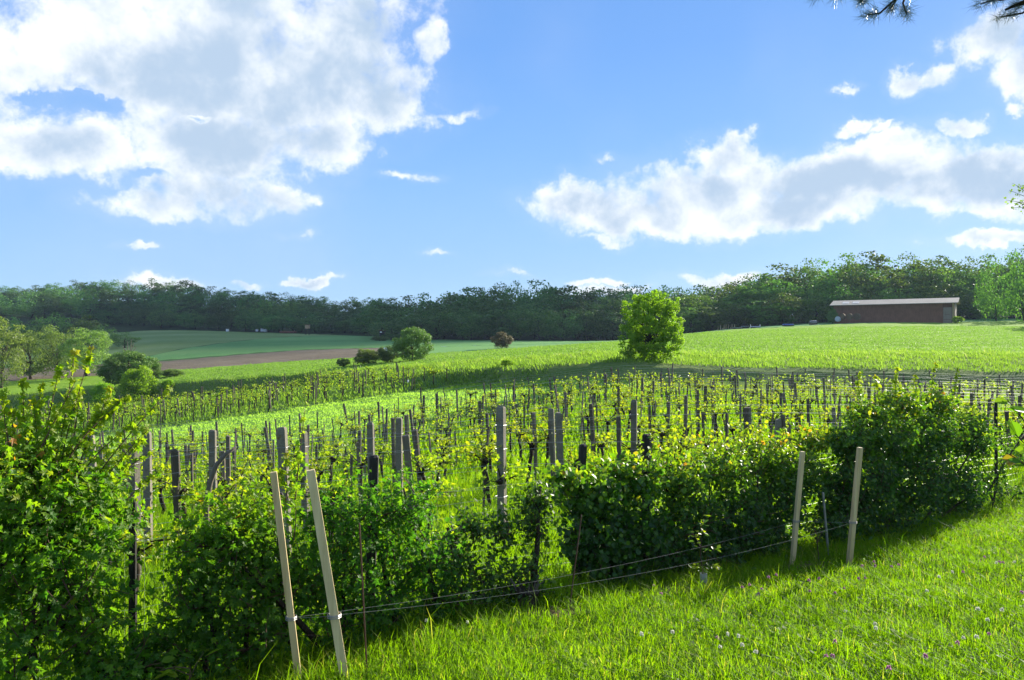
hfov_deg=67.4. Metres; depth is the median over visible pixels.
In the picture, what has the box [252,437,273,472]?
grapevine
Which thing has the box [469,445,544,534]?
grapevine
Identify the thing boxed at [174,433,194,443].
grapevine
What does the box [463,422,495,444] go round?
grapevine
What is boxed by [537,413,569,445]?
grapevine
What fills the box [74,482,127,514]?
grapevine
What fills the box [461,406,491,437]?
grapevine
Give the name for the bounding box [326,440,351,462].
grapevine
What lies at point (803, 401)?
grapevine
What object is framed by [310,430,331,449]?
grapevine
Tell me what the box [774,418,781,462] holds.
concrete post
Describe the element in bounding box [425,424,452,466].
grapevine
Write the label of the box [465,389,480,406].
grapevine
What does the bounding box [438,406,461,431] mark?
grapevine
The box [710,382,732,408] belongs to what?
grapevine
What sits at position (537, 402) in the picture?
trellis
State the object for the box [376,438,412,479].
grapevine
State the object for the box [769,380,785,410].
grapevine
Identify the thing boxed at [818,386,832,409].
grapevine
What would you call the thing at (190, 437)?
grapevine
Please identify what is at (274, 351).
grass margin
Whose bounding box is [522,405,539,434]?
grapevine
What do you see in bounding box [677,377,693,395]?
grapevine
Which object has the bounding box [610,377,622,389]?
grapevine
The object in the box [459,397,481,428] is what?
grapevine
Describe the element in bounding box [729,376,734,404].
wooden post
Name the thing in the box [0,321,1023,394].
wheat field
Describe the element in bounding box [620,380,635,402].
grapevine
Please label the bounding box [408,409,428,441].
grapevine
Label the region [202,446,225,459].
grapevine
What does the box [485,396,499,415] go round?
grapevine
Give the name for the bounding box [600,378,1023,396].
grass strip
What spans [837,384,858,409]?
grapevine
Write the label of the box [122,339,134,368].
dead tree
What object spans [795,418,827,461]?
grapevine
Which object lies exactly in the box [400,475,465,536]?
grapevine
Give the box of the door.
[943,307,951,322]
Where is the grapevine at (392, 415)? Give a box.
[389,408,400,419]
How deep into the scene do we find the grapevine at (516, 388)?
42.37 m
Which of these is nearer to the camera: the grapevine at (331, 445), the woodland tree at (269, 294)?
the grapevine at (331, 445)
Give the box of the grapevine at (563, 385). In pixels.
[555,376,574,393]
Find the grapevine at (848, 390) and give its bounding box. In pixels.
[839,381,863,409]
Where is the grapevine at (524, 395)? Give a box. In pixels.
[518,385,533,401]
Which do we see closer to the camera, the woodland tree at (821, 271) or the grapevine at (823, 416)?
the grapevine at (823, 416)
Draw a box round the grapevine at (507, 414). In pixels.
[492,404,515,436]
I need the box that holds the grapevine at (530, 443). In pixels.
[515,428,555,486]
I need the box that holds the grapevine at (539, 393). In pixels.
[531,387,543,404]
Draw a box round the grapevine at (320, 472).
[297,452,336,505]
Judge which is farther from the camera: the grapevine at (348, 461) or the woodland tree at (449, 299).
the woodland tree at (449, 299)
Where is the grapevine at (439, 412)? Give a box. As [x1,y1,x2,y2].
[428,404,451,433]
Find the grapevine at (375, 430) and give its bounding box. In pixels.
[362,418,382,447]
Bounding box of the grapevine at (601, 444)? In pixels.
[587,433,623,465]
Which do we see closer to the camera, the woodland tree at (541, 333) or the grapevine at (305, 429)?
the grapevine at (305, 429)
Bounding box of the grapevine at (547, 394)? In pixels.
[535,390,554,409]
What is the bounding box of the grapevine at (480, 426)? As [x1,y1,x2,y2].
[474,418,495,431]
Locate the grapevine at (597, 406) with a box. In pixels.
[584,400,606,420]
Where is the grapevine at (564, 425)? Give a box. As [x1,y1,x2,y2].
[562,413,570,433]
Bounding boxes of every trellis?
[8,412,844,504]
[10,368,1016,446]
[49,365,996,444]
[53,397,1023,485]
[77,392,1021,477]
[78,388,1011,471]
[79,402,1023,495]
[80,384,990,464]
[83,379,995,461]
[95,370,1017,444]
[98,377,1000,450]
[102,373,1016,444]
[125,429,666,527]
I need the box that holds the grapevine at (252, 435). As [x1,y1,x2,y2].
[250,434,265,456]
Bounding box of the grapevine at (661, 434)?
[628,408,689,464]
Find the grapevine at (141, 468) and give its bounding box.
[112,460,154,479]
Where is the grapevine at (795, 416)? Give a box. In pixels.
[782,402,814,436]
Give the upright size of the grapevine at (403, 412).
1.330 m
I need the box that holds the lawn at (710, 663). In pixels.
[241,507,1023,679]
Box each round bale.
[838,313,845,319]
[846,313,852,319]
[853,313,860,319]
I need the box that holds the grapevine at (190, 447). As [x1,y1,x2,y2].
[169,437,206,478]
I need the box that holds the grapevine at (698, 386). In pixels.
[688,378,705,402]
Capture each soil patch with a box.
[525,605,589,619]
[644,584,699,596]
[777,561,829,569]
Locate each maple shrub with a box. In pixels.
[0,345,173,679]
[142,450,326,679]
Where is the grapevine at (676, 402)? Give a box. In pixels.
[664,391,689,423]
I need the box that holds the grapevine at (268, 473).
[244,457,318,526]
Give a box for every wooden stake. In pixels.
[270,471,301,677]
[306,469,348,679]
[790,451,804,563]
[846,447,862,566]
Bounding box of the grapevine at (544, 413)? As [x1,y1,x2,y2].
[536,405,557,419]
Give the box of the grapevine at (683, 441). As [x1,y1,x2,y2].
[652,424,709,496]
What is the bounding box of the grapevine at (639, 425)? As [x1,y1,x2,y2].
[621,413,661,455]
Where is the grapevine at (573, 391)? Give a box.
[561,386,582,413]
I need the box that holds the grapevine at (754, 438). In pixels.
[739,422,776,484]
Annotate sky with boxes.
[0,0,1023,348]
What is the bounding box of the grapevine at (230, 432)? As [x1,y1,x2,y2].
[223,423,245,451]
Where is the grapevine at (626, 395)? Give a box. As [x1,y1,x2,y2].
[611,386,638,416]
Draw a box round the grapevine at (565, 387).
[560,384,579,402]
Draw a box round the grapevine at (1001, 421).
[989,412,1020,452]
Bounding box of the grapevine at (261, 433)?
[252,429,268,447]
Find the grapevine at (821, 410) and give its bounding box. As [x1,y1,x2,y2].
[812,407,836,429]
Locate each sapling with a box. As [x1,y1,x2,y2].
[143,648,221,679]
[688,514,721,587]
[806,522,826,554]
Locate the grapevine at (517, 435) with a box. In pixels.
[506,419,537,460]
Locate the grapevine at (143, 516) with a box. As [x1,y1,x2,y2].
[106,504,157,580]
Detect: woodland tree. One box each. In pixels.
[0,285,17,296]
[0,303,26,316]
[0,307,12,315]
[0,316,40,351]
[1,293,25,307]
[6,292,41,307]
[7,286,25,295]
[8,319,52,346]
[10,303,50,317]
[24,285,49,294]
[26,291,59,308]
[30,291,62,304]
[30,302,58,317]
[30,312,77,346]
[38,282,63,300]
[42,298,74,315]
[51,286,71,293]
[57,293,77,309]
[59,298,83,316]
[63,314,100,346]
[67,279,89,293]
[72,291,93,307]
[74,298,106,318]
[76,281,109,297]
[83,280,120,300]
[83,323,120,347]
[88,290,115,306]
[96,289,118,306]
[100,279,134,300]
[109,332,140,347]
[110,291,146,309]
[119,280,142,299]
[134,291,154,306]
[139,278,166,297]
[145,291,174,304]
[150,282,171,299]
[158,288,184,307]
[159,281,186,296]
[169,280,205,297]
[178,284,207,299]
[185,293,214,312]
[199,286,220,302]
[209,295,233,314]
[213,287,237,305]
[218,311,242,329]
[221,295,242,312]
[235,290,251,306]
[236,291,266,304]
[238,295,261,311]
[244,313,275,330]
[245,297,277,315]
[251,291,284,305]
[264,292,295,311]
[269,301,293,317]
[279,316,305,330]
[284,301,309,317]
[285,296,309,312]
[294,295,325,318]
[309,296,338,312]
[314,303,337,320]
[316,320,344,332]
[327,300,349,311]
[328,305,350,317]
[337,297,359,315]
[344,305,360,318]
[344,309,375,327]
[351,297,383,316]
[351,308,410,337]
[352,305,378,317]
[359,298,401,330]
[366,319,409,339]
[374,295,432,327]
[374,307,437,334]
[404,314,440,337]
[405,292,439,317]
[408,311,466,339]
[414,303,445,336]
[419,304,466,338]
[425,292,465,318]
[437,288,488,321]
[441,297,491,337]
[441,310,484,339]
[444,308,497,339]
[448,286,496,312]
[459,296,515,338]
[476,309,527,339]
[478,283,513,330]
[491,293,528,333]
[494,306,547,340]
[497,280,533,320]
[505,295,564,337]
[513,278,559,329]
[521,307,559,340]
[531,295,583,337]
[535,286,567,335]
[543,309,584,340]
[551,285,599,334]
[558,295,600,338]
[568,306,609,340]
[571,296,622,338]
[574,287,612,335]
[582,287,625,335]
[584,298,630,338]
[595,310,627,339]
[603,284,639,328]
[614,293,647,322]
[626,285,661,317]
[637,296,682,322]
[643,284,682,325]
[664,286,685,303]
[673,294,699,321]
[675,295,723,332]
[675,295,741,327]
[675,307,708,332]
[681,284,717,304]
[682,307,744,330]
[687,285,741,322]
[692,287,731,301]
[707,303,762,327]
[712,281,744,294]
[714,273,769,310]
[721,286,785,325]
[721,287,764,325]
[723,273,794,307]
[730,300,800,325]
[750,278,800,324]
[753,292,806,324]
[758,263,813,319]
[782,280,837,322]
[787,258,827,313]
[794,293,831,322]
[795,257,868,312]
[801,272,849,321]
[804,284,864,319]
[818,252,872,293]
[822,265,889,299]
[827,292,879,306]
[832,250,902,297]
[848,270,897,299]
[862,288,904,299]
[866,256,926,295]
[870,268,917,298]
[887,288,927,298]
[890,267,947,297]
[896,251,938,292]
[901,284,948,298]
[904,265,970,297]
[910,255,972,292]
[919,284,981,314]
[931,260,970,284]
[941,269,983,312]
[942,256,992,296]
[944,283,1004,318]
[955,269,1015,317]
[969,253,1020,290]
[971,260,1021,320]
[972,268,1023,316]
[979,248,1023,276]
[987,287,1021,318]
[999,251,1023,320]
[1005,245,1023,277]
[1005,292,1023,316]
[1009,258,1023,315]
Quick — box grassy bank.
[445,366,1023,387]
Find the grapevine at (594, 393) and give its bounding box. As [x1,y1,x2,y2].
[583,386,601,409]
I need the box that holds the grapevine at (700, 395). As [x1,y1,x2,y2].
[693,387,708,405]
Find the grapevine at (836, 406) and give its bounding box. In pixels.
[823,405,842,410]
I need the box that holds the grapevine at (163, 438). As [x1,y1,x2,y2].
[152,432,169,458]
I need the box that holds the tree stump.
[509,576,543,609]
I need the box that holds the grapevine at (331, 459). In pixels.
[314,439,355,484]
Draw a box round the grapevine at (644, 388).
[637,382,661,406]
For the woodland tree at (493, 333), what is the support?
on the wooded hill
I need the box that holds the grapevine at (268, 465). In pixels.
[251,456,276,488]
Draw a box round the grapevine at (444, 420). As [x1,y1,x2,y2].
[431,409,454,443]
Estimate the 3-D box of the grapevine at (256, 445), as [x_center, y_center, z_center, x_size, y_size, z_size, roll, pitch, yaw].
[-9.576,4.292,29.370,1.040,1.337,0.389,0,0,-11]
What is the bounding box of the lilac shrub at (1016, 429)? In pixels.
[994,395,1023,466]
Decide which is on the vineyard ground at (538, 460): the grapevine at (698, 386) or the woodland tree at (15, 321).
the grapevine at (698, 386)
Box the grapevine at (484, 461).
[448,437,496,508]
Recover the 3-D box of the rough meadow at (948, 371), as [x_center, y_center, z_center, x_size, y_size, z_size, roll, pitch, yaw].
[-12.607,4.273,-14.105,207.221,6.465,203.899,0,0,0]
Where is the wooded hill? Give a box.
[0,301,1020,341]
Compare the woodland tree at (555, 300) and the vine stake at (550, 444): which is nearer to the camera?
the vine stake at (550, 444)
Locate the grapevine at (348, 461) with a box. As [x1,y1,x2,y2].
[324,439,381,500]
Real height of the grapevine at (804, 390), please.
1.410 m
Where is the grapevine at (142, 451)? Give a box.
[131,439,161,470]
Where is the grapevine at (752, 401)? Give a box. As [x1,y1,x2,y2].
[732,396,758,408]
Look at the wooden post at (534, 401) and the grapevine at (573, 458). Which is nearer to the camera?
the grapevine at (573, 458)
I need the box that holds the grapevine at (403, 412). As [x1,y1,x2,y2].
[393,403,410,418]
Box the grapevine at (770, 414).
[754,400,798,444]
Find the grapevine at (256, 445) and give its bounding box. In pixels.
[248,436,269,462]
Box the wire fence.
[1,402,1021,679]
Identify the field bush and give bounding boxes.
[89,381,115,402]
[95,357,127,383]
[108,350,159,376]
[118,365,157,401]
[150,361,163,378]
[161,368,185,376]
[161,379,175,388]
[335,358,350,366]
[352,349,380,363]
[369,336,388,340]
[377,345,400,362]
[390,326,433,360]
[490,331,513,347]
[500,359,513,366]
[827,309,837,323]
[951,316,964,322]
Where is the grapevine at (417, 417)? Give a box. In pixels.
[412,409,428,428]
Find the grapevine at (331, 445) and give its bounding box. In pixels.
[319,436,349,453]
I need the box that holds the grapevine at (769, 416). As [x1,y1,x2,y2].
[758,403,778,434]
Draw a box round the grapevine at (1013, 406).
[1003,399,1023,421]
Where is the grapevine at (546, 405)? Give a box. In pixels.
[534,401,553,419]
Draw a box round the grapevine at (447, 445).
[434,435,462,468]
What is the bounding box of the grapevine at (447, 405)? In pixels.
[439,396,454,412]
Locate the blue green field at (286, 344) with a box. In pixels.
[5,318,1022,366]
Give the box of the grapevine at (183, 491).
[156,463,218,539]
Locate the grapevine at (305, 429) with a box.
[295,426,318,432]
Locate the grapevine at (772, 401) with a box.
[758,387,779,426]
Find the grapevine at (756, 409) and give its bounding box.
[751,399,768,435]
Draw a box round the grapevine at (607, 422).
[596,404,625,449]
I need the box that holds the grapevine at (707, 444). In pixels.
[684,428,721,453]
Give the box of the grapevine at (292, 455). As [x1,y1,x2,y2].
[277,448,311,467]
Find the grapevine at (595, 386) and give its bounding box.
[593,383,611,405]
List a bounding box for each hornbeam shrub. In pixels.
[531,436,683,591]
[628,415,837,579]
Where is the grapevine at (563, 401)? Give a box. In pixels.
[550,391,574,413]
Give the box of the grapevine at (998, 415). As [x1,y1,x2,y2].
[990,411,1003,423]
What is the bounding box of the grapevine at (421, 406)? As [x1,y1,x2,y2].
[415,398,431,423]
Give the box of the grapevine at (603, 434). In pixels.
[579,428,615,457]
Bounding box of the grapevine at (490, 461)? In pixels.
[472,431,495,475]
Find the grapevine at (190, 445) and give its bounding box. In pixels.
[173,442,198,452]
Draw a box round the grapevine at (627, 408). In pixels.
[623,402,646,438]
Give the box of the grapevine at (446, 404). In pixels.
[434,399,455,418]
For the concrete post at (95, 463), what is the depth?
11.78 m
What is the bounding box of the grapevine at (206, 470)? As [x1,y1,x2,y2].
[198,457,219,492]
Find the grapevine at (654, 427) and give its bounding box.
[641,417,669,445]
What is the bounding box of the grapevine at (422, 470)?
[390,443,452,510]
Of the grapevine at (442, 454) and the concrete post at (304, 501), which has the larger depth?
the grapevine at (442, 454)
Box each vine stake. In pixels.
[177,450,181,517]
[187,445,189,476]
[190,453,193,510]
[194,450,195,478]
[241,423,243,456]
[260,476,263,517]
[272,440,274,468]
[275,419,277,449]
[310,435,312,469]
[316,444,318,491]
[344,447,348,496]
[349,455,352,505]
[356,442,361,503]
[363,434,365,482]
[382,407,383,437]
[382,424,386,462]
[407,414,410,448]
[428,432,433,482]
[449,430,450,466]
[454,431,457,468]
[482,427,489,492]
[482,450,486,511]
[504,385,508,410]
[523,405,524,450]
[527,390,529,424]
[534,436,536,485]
[548,421,555,506]
[580,392,583,436]
[582,417,586,458]
[596,404,598,437]
[648,407,651,458]
[654,400,655,438]
[701,412,706,463]
[711,398,712,434]
[713,416,716,450]
[725,413,728,483]
[739,393,741,439]
[760,390,761,425]
[766,384,768,425]
[769,411,773,451]
[815,386,820,426]
[836,395,840,426]
[838,406,841,426]
[986,399,989,432]
[990,398,993,425]
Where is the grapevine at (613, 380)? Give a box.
[607,370,618,392]
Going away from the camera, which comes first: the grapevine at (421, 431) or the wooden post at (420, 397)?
the grapevine at (421, 431)
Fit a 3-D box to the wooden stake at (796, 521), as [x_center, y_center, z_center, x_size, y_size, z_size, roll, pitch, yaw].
[3.446,2.138,9.301,0.185,1.581,0.083,0,0,-14]
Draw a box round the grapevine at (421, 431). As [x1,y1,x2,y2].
[410,424,429,457]
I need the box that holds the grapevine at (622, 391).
[606,382,624,397]
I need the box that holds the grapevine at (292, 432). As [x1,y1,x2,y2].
[273,424,299,450]
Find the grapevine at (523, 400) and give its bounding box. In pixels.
[517,394,532,421]
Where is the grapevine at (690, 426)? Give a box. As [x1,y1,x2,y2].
[676,417,705,435]
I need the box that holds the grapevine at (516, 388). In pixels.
[502,380,523,403]
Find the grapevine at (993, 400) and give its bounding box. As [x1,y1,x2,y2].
[976,392,1004,422]
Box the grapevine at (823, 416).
[814,406,842,427]
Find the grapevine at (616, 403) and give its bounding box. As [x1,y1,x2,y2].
[602,390,628,418]
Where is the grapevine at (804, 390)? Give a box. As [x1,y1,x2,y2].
[797,384,814,405]
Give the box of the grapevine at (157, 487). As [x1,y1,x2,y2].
[121,463,170,530]
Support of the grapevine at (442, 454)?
on the vineyard ground at (538, 460)
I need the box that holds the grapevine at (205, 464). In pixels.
[196,448,220,479]
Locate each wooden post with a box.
[99,444,102,477]
[112,412,114,431]
[163,400,165,419]
[165,442,168,481]
[170,449,180,543]
[171,429,174,448]
[184,445,189,482]
[189,425,191,449]
[191,430,193,463]
[215,422,218,456]
[216,397,218,417]
[220,394,221,414]
[220,451,225,494]
[226,389,227,409]
[226,435,230,496]
[232,447,236,491]
[263,427,272,470]
[268,422,271,453]
[307,425,309,462]
[343,403,349,435]
[357,430,360,481]
[362,375,363,395]
[377,402,380,436]
[386,409,387,443]
[391,418,395,487]
[402,434,414,509]
[404,415,407,434]
[409,409,414,455]
[412,429,422,492]
[420,387,421,416]
[422,395,424,423]
[435,393,437,432]
[456,389,458,420]
[478,401,482,437]
[482,395,483,432]
[483,383,487,409]
[485,413,488,451]
[512,385,514,417]
[515,404,520,441]
[532,384,535,406]
[532,412,537,473]
[549,379,551,399]
[554,385,559,410]
[564,392,566,424]
[587,377,590,403]
[589,403,595,481]
[604,375,606,401]
[616,416,620,463]
[617,388,619,415]
[641,378,643,408]
[651,381,654,419]
[659,373,662,400]
[665,402,669,447]
[668,377,669,399]
[683,395,687,445]
[696,390,698,433]
[704,386,706,425]
[721,367,722,391]
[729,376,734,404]
[734,375,737,413]
[736,370,738,397]
[744,407,748,450]
[779,393,781,416]
[781,415,786,446]
[782,393,788,431]
[788,378,793,409]
[791,375,793,402]
[794,383,797,422]
[806,399,809,426]
[822,378,825,415]
[957,384,960,419]
[970,393,972,438]
[976,383,978,408]
[983,379,985,410]
[1004,411,1011,449]
[1010,385,1014,419]
[1017,395,1021,446]
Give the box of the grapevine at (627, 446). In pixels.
[603,423,670,464]
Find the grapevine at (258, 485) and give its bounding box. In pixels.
[176,482,287,610]
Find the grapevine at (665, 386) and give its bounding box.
[657,379,676,401]
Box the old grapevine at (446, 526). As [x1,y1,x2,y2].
[428,509,499,586]
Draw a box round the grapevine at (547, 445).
[534,417,572,468]
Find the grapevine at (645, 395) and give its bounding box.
[635,391,655,406]
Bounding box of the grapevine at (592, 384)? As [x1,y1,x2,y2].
[579,377,599,398]
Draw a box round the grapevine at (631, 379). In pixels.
[624,370,641,393]
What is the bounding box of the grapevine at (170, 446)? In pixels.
[161,433,182,457]
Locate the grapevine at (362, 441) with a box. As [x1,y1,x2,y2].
[356,428,365,460]
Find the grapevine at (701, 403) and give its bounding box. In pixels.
[678,394,715,437]
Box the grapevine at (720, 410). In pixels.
[695,403,727,446]
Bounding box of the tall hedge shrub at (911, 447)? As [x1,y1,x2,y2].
[800,361,1005,549]
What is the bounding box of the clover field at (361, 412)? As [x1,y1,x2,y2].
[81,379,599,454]
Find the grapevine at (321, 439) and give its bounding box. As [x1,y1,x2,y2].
[309,429,327,450]
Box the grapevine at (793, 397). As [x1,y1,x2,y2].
[785,386,803,418]
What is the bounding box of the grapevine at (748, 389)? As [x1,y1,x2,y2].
[738,385,763,403]
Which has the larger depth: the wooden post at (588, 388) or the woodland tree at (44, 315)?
the woodland tree at (44, 315)
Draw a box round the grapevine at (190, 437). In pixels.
[183,432,204,441]
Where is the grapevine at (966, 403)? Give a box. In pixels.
[958,393,976,415]
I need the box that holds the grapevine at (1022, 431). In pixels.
[998,410,1023,458]
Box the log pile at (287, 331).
[279,331,296,332]
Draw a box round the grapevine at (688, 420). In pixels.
[664,410,695,445]
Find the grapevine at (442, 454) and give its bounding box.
[430,437,461,479]
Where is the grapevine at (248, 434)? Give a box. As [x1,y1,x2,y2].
[237,423,259,453]
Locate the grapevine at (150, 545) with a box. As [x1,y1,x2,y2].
[112,516,189,631]
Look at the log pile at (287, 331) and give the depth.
283.20 m
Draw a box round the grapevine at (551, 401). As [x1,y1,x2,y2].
[541,397,559,408]
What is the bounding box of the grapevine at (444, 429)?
[432,415,461,450]
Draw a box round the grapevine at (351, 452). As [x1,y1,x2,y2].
[329,441,363,478]
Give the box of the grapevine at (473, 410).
[471,401,490,425]
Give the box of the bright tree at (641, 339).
[618,289,685,361]
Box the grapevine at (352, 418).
[343,413,361,434]
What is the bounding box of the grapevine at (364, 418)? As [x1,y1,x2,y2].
[357,413,376,436]
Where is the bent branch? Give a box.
[203,447,236,544]
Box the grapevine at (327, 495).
[296,467,359,547]
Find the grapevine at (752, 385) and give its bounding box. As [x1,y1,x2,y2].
[746,381,762,400]
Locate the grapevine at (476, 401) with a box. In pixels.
[468,393,489,405]
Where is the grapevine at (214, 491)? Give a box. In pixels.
[174,455,250,571]
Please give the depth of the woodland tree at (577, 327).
215.77 m
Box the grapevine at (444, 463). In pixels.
[412,449,463,491]
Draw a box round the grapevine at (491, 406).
[487,401,498,421]
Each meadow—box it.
[0,330,627,363]
[0,354,1023,404]
[389,320,1015,353]
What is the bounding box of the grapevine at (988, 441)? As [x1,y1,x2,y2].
[979,422,999,462]
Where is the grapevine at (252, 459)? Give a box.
[241,447,264,486]
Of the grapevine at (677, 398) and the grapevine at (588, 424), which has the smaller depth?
the grapevine at (588, 424)
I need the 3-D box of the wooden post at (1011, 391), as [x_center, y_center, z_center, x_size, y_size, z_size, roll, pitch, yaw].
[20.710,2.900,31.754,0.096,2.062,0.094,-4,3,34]
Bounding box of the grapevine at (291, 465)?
[257,458,296,484]
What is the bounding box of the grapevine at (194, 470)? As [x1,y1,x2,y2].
[168,462,204,488]
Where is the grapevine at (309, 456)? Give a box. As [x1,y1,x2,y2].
[308,442,336,465]
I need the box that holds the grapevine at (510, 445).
[491,415,519,452]
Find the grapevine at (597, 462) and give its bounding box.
[586,450,641,474]
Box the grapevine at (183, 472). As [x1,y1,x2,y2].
[160,463,190,480]
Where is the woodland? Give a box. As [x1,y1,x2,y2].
[0,266,991,320]
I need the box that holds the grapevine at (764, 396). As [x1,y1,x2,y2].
[753,389,769,413]
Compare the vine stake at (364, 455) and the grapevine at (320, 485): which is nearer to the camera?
the grapevine at (320, 485)
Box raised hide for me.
[305,325,309,333]
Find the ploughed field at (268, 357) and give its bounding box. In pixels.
[0,348,378,380]
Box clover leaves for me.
[255,497,1023,679]
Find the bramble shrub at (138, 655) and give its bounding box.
[56,606,216,679]
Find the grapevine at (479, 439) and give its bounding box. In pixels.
[460,423,514,474]
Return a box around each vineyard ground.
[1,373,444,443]
[40,392,1023,679]
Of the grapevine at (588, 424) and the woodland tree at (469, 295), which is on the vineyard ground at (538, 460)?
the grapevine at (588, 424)
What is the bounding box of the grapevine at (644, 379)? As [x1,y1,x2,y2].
[631,372,652,393]
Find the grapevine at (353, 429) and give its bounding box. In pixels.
[341,422,363,443]
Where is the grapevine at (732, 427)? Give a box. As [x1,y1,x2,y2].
[720,411,743,440]
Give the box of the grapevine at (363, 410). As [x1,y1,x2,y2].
[362,405,380,418]
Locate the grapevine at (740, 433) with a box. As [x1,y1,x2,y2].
[731,414,763,442]
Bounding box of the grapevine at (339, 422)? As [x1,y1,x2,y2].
[334,416,353,439]
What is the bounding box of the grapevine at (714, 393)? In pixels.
[701,385,725,411]
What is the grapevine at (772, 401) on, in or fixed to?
on the vineyard ground at (538, 460)
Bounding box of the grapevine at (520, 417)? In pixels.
[512,402,532,444]
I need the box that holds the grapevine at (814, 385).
[810,381,827,403]
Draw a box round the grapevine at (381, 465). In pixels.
[360,438,390,480]
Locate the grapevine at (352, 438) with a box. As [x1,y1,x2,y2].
[350,437,374,470]
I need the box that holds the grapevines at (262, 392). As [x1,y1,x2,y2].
[0,363,1023,450]
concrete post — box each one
[87,435,96,551]
[128,442,142,577]
[142,432,154,542]
[207,429,217,521]
[276,427,291,551]
[299,431,309,534]
[365,422,375,475]
[394,417,402,512]
[494,405,506,531]
[549,408,555,475]
[554,412,564,507]
[630,399,637,494]
[748,407,752,450]
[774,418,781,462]
[831,407,837,450]
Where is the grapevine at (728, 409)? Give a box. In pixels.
[713,396,738,429]
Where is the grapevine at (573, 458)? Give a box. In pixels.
[564,434,601,467]
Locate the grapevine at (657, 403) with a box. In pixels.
[648,397,662,422]
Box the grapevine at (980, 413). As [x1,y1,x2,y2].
[975,404,993,427]
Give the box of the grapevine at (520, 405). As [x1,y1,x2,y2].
[508,397,530,425]
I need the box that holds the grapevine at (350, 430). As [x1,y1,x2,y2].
[341,419,361,444]
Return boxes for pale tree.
[0,316,36,387]
[0,330,56,378]
[26,324,84,375]
[56,327,113,375]
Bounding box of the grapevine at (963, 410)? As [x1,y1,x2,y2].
[956,401,986,429]
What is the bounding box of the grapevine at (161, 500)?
[140,454,187,519]
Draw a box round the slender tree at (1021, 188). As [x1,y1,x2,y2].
[1003,184,1023,213]
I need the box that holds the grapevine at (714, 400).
[699,391,731,411]
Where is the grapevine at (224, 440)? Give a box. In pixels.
[217,431,232,446]
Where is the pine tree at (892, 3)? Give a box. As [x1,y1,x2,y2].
[805,0,1023,28]
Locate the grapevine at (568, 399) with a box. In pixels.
[549,392,577,427]
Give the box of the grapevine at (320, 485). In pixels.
[300,478,356,523]
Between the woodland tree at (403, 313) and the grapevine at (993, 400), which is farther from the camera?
the woodland tree at (403, 313)
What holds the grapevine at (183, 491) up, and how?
on the vineyard ground at (538, 460)
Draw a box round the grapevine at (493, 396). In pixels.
[484,389,500,404]
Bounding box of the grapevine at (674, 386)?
[668,379,688,398]
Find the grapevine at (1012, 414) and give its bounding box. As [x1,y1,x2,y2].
[1007,405,1022,436]
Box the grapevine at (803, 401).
[789,389,810,423]
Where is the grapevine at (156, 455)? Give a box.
[142,448,164,460]
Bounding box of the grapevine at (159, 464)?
[152,455,181,488]
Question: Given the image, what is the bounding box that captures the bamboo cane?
[569,515,581,607]
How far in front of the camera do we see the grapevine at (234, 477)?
14.84 m
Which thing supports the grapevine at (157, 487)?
on the vineyard ground at (538, 460)
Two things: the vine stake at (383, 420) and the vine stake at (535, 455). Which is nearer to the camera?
the vine stake at (535, 455)
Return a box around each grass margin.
[5,320,977,367]
[12,333,684,364]
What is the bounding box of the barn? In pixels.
[829,298,959,323]
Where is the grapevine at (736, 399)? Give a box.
[729,392,750,415]
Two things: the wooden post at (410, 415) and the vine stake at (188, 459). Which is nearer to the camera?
the vine stake at (188, 459)
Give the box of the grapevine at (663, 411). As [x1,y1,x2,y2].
[656,400,677,423]
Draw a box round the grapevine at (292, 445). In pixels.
[287,435,298,468]
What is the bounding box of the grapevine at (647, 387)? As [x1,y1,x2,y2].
[638,377,660,396]
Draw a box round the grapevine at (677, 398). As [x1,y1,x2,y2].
[665,388,684,407]
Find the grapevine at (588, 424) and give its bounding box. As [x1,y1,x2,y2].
[571,400,598,444]
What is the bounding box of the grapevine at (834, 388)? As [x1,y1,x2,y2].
[828,380,843,405]
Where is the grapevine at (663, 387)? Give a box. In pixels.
[658,382,680,401]
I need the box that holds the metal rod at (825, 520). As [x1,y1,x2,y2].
[822,492,828,554]
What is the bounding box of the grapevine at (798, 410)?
[790,397,811,436]
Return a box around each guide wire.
[299,523,788,616]
[341,523,849,614]
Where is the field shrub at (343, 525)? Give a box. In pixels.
[274,401,487,655]
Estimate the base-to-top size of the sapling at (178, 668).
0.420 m
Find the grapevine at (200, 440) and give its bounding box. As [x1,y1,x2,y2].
[184,433,207,459]
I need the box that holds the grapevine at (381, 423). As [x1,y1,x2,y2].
[377,419,390,440]
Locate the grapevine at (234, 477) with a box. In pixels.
[200,456,260,493]
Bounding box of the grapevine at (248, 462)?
[225,452,258,495]
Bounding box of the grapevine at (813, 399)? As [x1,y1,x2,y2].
[799,391,823,418]
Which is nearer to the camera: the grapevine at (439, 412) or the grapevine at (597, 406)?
the grapevine at (597, 406)
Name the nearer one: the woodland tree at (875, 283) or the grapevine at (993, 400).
the grapevine at (993, 400)
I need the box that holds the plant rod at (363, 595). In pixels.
[359,523,367,670]
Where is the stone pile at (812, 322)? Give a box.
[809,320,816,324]
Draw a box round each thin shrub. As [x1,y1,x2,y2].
[418,455,572,614]
[952,414,1023,512]

